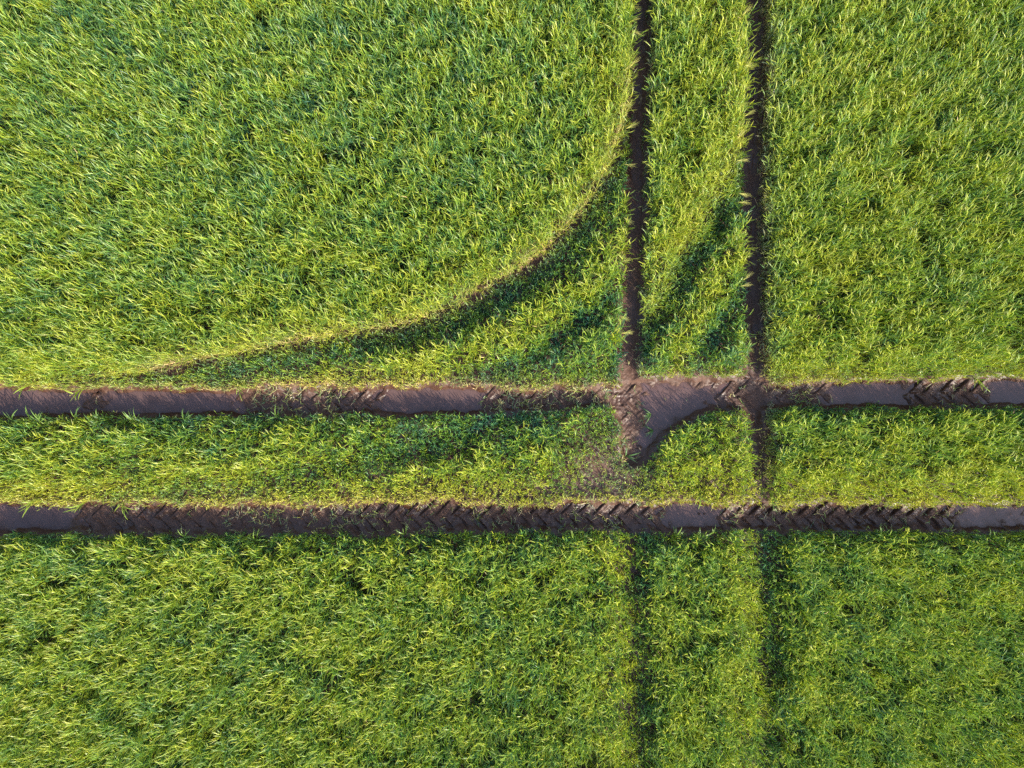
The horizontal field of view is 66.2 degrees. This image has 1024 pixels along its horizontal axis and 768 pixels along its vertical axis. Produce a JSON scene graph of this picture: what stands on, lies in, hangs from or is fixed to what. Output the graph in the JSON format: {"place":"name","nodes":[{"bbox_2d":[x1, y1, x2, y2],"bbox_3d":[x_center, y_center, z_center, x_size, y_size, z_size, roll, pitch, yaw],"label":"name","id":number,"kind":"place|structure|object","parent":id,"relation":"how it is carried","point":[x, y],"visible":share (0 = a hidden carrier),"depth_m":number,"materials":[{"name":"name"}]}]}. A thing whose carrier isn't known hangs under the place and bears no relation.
{"place":"outdoors","nodes":[
{"label":"outdoors","id":0,"kind":"place"},
{"bbox_2d":[0,0,1023,767],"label":"ground","id":1,"kind":"structure","parent":0,"point":[476,296],"depth_m":11.50,"materials":[{"name":"plant"}]},
{"bbox_2d":[15,381,30,396],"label":"barley plant","id":2,"kind":"object","parent":1,"relation":"on","point":[23,387],"visible":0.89,"depth_m":11.32,"materials":[{"name":"green plant"}]},
{"bbox_2d":[19,500,35,515],"bbox_3d":[-7.003,1.799,11.373,0.208,0.261,0.242,0,90,0],"label":"barley plant","id":3,"kind":"object","parent":1,"relation":"on","point":[26,505],"visible":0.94,"depth_m":11.32,"materials":[{"name":"green plant"}]},
{"bbox_2d":[28,409,42,421],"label":"barley plant","id":4,"kind":"object","parent":1,"relation":"on","point":[38,416],"visible":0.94,"depth_m":11.31,"materials":[{"name":"green plant"}]},
{"bbox_2d":[181,410,191,420],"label":"barley plant","id":5,"kind":"object","parent":1,"relation":"on","point":[186,415],"visible":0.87,"depth_m":11.30,"materials":[{"name":"green plant"}]},
{"bbox_2d":[229,415,242,426],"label":"barley plant","id":6,"kind":"object","parent":1,"relation":"on","point":[238,421],"visible":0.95,"depth_m":11.32,"materials":[{"name":"green plant"}]},
{"bbox_2d":[233,383,247,399],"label":"barley plant","id":7,"kind":"object","parent":1,"relation":"on","point":[239,389],"visible":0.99,"depth_m":11.34,"materials":[{"name":"green plant"}]},
{"bbox_2d":[247,530,264,540],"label":"barley plant","id":8,"kind":"object","parent":1,"relation":"on","point":[253,537],"visible":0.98,"depth_m":11.30,"materials":[{"name":"green plant"}]},
{"bbox_2d":[0,402,637,510],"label":"barley crop","id":9,"kind":"object","parent":1,"relation":"on","point":[121,435],"visible":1,"depth_m":11.34,"materials":[{"name":"green plant"}]},
{"bbox_2d":[0,525,642,767],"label":"barley crop","id":10,"kind":"object","parent":1,"relation":"on","point":[75,725],"visible":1,"depth_m":11.15,"materials":[{"name":"green plant"}]},
{"bbox_2d":[0,0,646,388],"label":"barley crop","id":11,"kind":"object","parent":1,"relation":"on","point":[18,50],"visible":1,"depth_m":11.06,"materials":[{"name":"green plant"}]},
{"bbox_2d":[19,76,636,392],"bbox_3d":[-2.667,-2.148,11.212,8.944,0.697,4.627,0,90,0],"label":"barley crop","id":12,"kind":"object","parent":1,"relation":"on","point":[426,360],"visible":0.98,"depth_m":11.34,"materials":[{"name":"green plant"}]},
{"bbox_2d":[0,496,1023,539],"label":"wheel track","id":13,"kind":"structure","parent":1,"relation":"on","point":[99,519],"depth_m":11.57,"materials":[{"name":"soil"}]},
{"bbox_2d":[0,504,88,530],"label":"puddle","id":14,"kind":"object","parent":13,"relation":"on","point":[45,518],"visible":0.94,"depth_m":11.59,"materials":[{"name":"liquid"}]},
{"bbox_2d":[64,502,84,511],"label":"barley plant","id":15,"kind":"object","parent":13,"relation":"on","point":[78,506],"visible":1,"depth_m":11.34,"materials":[{"name":"green plant"}]},
{"bbox_2d":[114,501,133,519],"bbox_3d":[-5.583,1.803,11.386,0.308,0.221,0.243,22,90,0],"label":"barley plant","id":16,"kind":"object","parent":13,"relation":"on","point":[124,507],"visible":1,"depth_m":11.35,"materials":[{"name":"green plant"}]},
{"bbox_2d":[647,503,735,528],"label":"puddle","id":17,"kind":"object","parent":13,"relation":"on","point":[676,515],"visible":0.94,"depth_m":11.59,"materials":[{"name":"liquid"}]},
{"bbox_2d":[943,504,1023,527],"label":"puddle","id":18,"kind":"object","parent":13,"relation":"on","point":[979,516],"visible":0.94,"depth_m":11.59,"materials":[{"name":"liquid"}]},
{"bbox_2d":[0,370,1023,471],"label":"wheel track","id":19,"kind":"structure","parent":1,"relation":"on","point":[756,398],"depth_m":11.57,"materials":[{"name":"soil"}]},
{"bbox_2d":[4,409,17,420],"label":"barley plant","id":20,"kind":"object","parent":19,"relation":"on","point":[9,417],"visible":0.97,"depth_m":11.34,"materials":[{"name":"green plant"}]},
{"bbox_2d":[0,388,98,415],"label":"puddle","id":21,"kind":"object","parent":19,"relation":"on","point":[34,401],"visible":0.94,"depth_m":11.59,"materials":[{"name":"liquid"}]},
{"bbox_2d":[63,389,82,399],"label":"barley plant","id":22,"kind":"object","parent":19,"relation":"on","point":[76,393],"visible":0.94,"depth_m":11.37,"materials":[{"name":"green plant"}]},
{"bbox_2d":[122,410,139,421],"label":"barley plant","id":23,"kind":"object","parent":19,"relation":"on","point":[128,417],"visible":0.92,"depth_m":11.32,"materials":[{"name":"green plant"}]},
{"bbox_2d":[97,391,248,414],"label":"puddle","id":24,"kind":"object","parent":19,"relation":"on","point":[139,402],"visible":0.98,"depth_m":11.59,"materials":[{"name":"liquid"}]},
{"bbox_2d":[366,387,497,413],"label":"puddle","id":25,"kind":"object","parent":19,"relation":"on","point":[425,399],"visible":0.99,"depth_m":11.59,"materials":[{"name":"liquid"}]},
{"bbox_2d":[625,448,640,462],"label":"barley plant","id":26,"kind":"object","parent":19,"relation":"on","point":[631,455],"visible":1,"depth_m":11.48,"materials":[{"name":"green plant"}]},
{"bbox_2d":[643,408,650,422],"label":"barley plant","id":27,"kind":"object","parent":19,"relation":"on","point":[649,415],"visible":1,"depth_m":11.53,"materials":[{"name":"green plant"}]},
{"bbox_2d":[641,425,652,436],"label":"barley plant","id":28,"kind":"object","parent":19,"relation":"on","point":[649,432],"visible":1,"depth_m":11.53,"materials":[{"name":"green plant"}]},
{"bbox_2d":[634,382,729,456],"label":"puddle","id":29,"kind":"object","parent":19,"relation":"on","point":[661,409],"visible":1,"depth_m":11.59,"materials":[{"name":"liquid"}]},
{"bbox_2d":[815,383,913,405],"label":"puddle","id":30,"kind":"object","parent":19,"relation":"on","point":[874,393],"visible":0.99,"depth_m":11.59,"materials":[{"name":"liquid"}]},
{"bbox_2d":[974,378,989,391],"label":"barley plant","id":31,"kind":"object","parent":19,"relation":"on","point":[981,383],"visible":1,"depth_m":11.36,"materials":[{"name":"green plant"}]},
{"bbox_2d":[971,380,1023,404],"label":"puddle","id":32,"kind":"object","parent":19,"relation":"on","point":[1007,391],"visible":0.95,"depth_m":11.59,"materials":[{"name":"liquid"}]},
{"bbox_2d":[73,3,988,538],"bbox_3d":[0.285,-1.646,11.516,13.500,0.242,7.869,0,90,0],"label":"trampled barley","id":33,"kind":"object","parent":1,"relation":"on","point":[599,405],"visible":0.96,"depth_m":11.52,"materials":[{"name":"brown plant"}]},
{"bbox_2d":[604,306,628,320],"bbox_3d":[1.499,-0.995,11.287,0.362,0.401,0.234,0,90,0],"label":"barley plant","id":34,"kind":"object","parent":1,"relation":"on","point":[606,314],"visible":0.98,"depth_m":11.19,"materials":[{"name":"green plant"}]},
{"bbox_2d":[616,214,634,225],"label":"barley plant","id":35,"kind":"object","parent":1,"relation":"on","point":[623,216],"visible":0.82,"depth_m":11.20,"materials":[{"name":"green plant"}]},
{"bbox_2d":[618,159,634,170],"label":"barley plant","id":36,"kind":"object","parent":1,"relation":"on","point":[626,164],"visible":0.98,"depth_m":11.11,"materials":[{"name":"green plant"}]},
{"bbox_2d":[622,56,640,80],"bbox_3d":[1.688,-4.490,11.233,0.207,0.559,0.226,11,90,0],"label":"barley plant","id":37,"kind":"object","parent":1,"relation":"on","point":[630,66],"visible":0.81,"depth_m":11.04,"materials":[{"name":"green plant"}]},
{"bbox_2d":[615,0,653,374],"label":"wheel track","id":38,"kind":"structure","parent":1,"relation":"on","point":[636,178],"depth_m":11.55,"materials":[{"name":"soil"}]},
{"bbox_2d":[673,526,684,536],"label":"barley plant","id":39,"kind":"object","parent":1,"relation":"on","point":[678,534],"visible":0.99,"depth_m":11.35,"materials":[{"name":"green plant"}]},
{"bbox_2d":[634,0,761,380],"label":"barley crop","id":40,"kind":"object","parent":1,"relation":"on","point":[673,14],"visible":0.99,"depth_m":11.15,"materials":[{"name":"green plant"}]},
{"bbox_2d":[635,405,761,509],"bbox_3d":[2.710,1.083,11.253,1.857,0.628,1.548,0,90,0],"label":"barley crop","id":41,"kind":"object","parent":1,"relation":"on","point":[713,441],"visible":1,"depth_m":11.33,"materials":[{"name":"green plant"}]},
{"bbox_2d":[695,492,704,508],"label":"barley plant","id":42,"kind":"object","parent":1,"relation":"on","point":[700,497],"visible":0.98,"depth_m":11.34,"materials":[{"name":"green plant"}]},
{"bbox_2d":[695,529,707,541],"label":"barley plant","id":43,"kind":"object","parent":1,"relation":"on","point":[700,537],"visible":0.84,"depth_m":11.33,"materials":[{"name":"green plant"}]},
{"bbox_2d":[629,527,773,767],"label":"barley crop","id":44,"kind":"object","parent":1,"relation":"on","point":[726,660],"visible":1,"depth_m":11.19,"materials":[{"name":"green plant"}]},
{"bbox_2d":[721,158,749,166],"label":"barley plant","id":45,"kind":"object","parent":1,"relation":"on","point":[734,161],"visible":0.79,"depth_m":11.09,"materials":[{"name":"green plant"}]},
{"bbox_2d":[724,5,751,38],"bbox_3d":[3.235,-5.205,11.237,0.344,0.555,0.155,-26,90,0],"label":"barley plant","id":46,"kind":"object","parent":1,"relation":"on","point":[742,14],"visible":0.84,"depth_m":10.99,"materials":[{"name":"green plant"}]},
{"bbox_2d":[725,187,752,203],"bbox_3d":[3.247,-2.715,11.318,0.327,0.353,0.206,-15,90,0],"label":"barley plant","id":47,"kind":"object","parent":1,"relation":"on","point":[744,194],"visible":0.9,"depth_m":11.18,"materials":[{"name":"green plant"}]},
{"bbox_2d":[728,196,749,209],"bbox_3d":[3.292,-2.621,11.324,0.239,0.348,0.240,-27,90,0],"label":"barley plant","id":48,"kind":"object","parent":1,"relation":"on","point":[745,202],"visible":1,"depth_m":11.22,"materials":[{"name":"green plant"}]},
{"bbox_2d":[733,277,750,296],"bbox_3d":[3.280,-1.377,11.306,0.190,0.402,0.259,40,90,0],"label":"barley plant","id":49,"kind":"object","parent":1,"relation":"on","point":[744,285],"visible":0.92,"depth_m":11.16,"materials":[{"name":"green plant"}]},
{"bbox_2d":[735,0,767,475],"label":"wheel track","id":50,"kind":"structure","parent":1,"relation":"on","point":[752,184],"depth_m":11.54,"materials":[{"name":"soil"}]},
{"bbox_2d":[770,494,779,508],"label":"barley plant","id":51,"kind":"object","parent":1,"relation":"on","point":[774,499],"visible":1,"depth_m":11.32,"materials":[{"name":"green plant"}]},
{"bbox_2d":[753,0,1023,391],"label":"barley crop","id":52,"kind":"object","parent":1,"relation":"on","point":[909,204],"visible":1,"depth_m":11.09,"materials":[{"name":"green plant"}]},
{"bbox_2d":[758,402,1023,512],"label":"barley crop","id":53,"kind":"object","parent":1,"relation":"on","point":[901,432],"visible":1,"depth_m":11.24,"materials":[{"name":"green plant"}]},
{"bbox_2d":[758,525,1023,767],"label":"barley crop","id":54,"kind":"object","parent":1,"relation":"on","point":[948,726],"visible":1,"depth_m":11.15,"materials":[{"name":"green plant"}]}
]}

